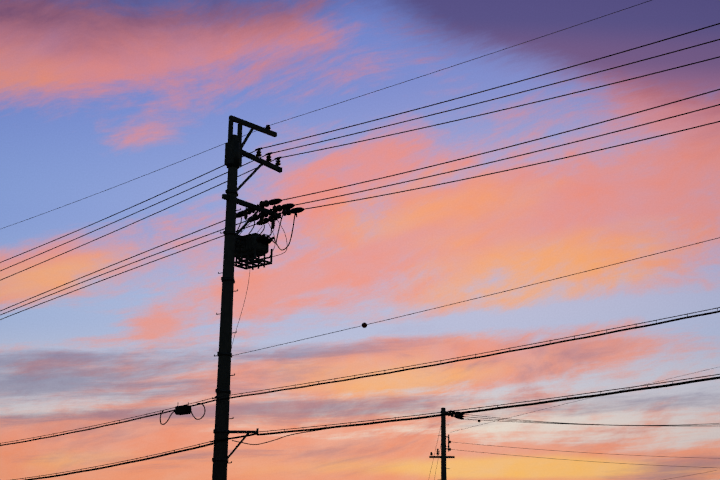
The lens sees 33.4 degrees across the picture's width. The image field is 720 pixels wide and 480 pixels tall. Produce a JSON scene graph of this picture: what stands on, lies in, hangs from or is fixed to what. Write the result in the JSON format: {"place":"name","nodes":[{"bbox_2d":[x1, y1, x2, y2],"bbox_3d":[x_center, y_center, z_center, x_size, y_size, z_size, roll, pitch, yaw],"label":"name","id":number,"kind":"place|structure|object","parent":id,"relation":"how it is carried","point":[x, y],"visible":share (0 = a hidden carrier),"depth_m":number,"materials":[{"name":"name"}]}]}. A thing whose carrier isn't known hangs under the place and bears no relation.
{"place":"outdoors","nodes":[
{"label":"outdoors","id":0,"kind":"place"},
{"bbox_2d":[0,0,719,479],"label":"sky","id":1,"kind":"structure","parent":0,"point":[96,96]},
{"label":"ground","id":2,"kind":"structure","parent":0,"visible":0},
{"bbox_2d":[212,115,303,479],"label":"utility pole","id":3,"kind":"object","parent":2,"relation":"on","point":[254,245],"visible":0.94,"depth_m":24.25,"materials":[{"name":"concrete"}]},
{"bbox_2d":[235,205,296,257],"bbox_3d":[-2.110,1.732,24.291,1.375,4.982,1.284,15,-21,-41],"label":"switch jumpers","id":4,"kind":"object","parent":3,"relation":"attached to","point":[275,242],"visible":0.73,"depth_m":24.94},
{"bbox_2d":[1,0,651,228],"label":"earth wire","id":5,"kind":"object","parent":3,"relation":"attached to","point":[353,98],"visible":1,"depth_m":23.88,"materials":[{"name":"metal"}]},
{"bbox_2d":[0,23,719,279],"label":"hv conductors","id":6,"kind":"object","parent":3,"relation":"attached to","point":[388,135],"visible":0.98,"depth_m":23.19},
{"bbox_2d":[0,89,719,319],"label":"hv conductors","id":7,"kind":"object","parent":3,"relation":"attached to","point":[395,192],"visible":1,"depth_m":22.66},
{"bbox_2d":[0,307,719,445],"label":"comm cable","id":8,"kind":"object","parent":3,"relation":"attached to","point":[183,409],"visible":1,"depth_m":20.91,"materials":[{"name":"rubber"}]},
{"bbox_2d":[12,374,719,479],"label":"comm cable","id":9,"kind":"object","parent":3,"relation":"attached to","point":[521,405],"visible":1,"depth_m":20.99,"materials":[{"name":"plastic"},{"name":"galvanised steel"}]},
{"bbox_2d":[231,237,719,355],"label":"power line","id":10,"kind":"object","parent":3,"relation":"attached to","point":[364,324],"visible":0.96,"depth_m":20.36,"materials":[{"name":"black metal"}]},
{"bbox_2d":[429,408,464,479],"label":"utility pole","id":11,"kind":"object","parent":2,"relation":"on","point":[443,456],"visible":0.81,"depth_m":49.53,"materials":[{"name":"concrete"}]},
{"bbox_2d":[429,367,719,479],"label":"lines","id":12,"kind":"object","parent":11,"relation":"attached to","point":[527,421],"visible":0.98,"depth_m":50.99,"materials":[{"name":"metal"}]}
]}

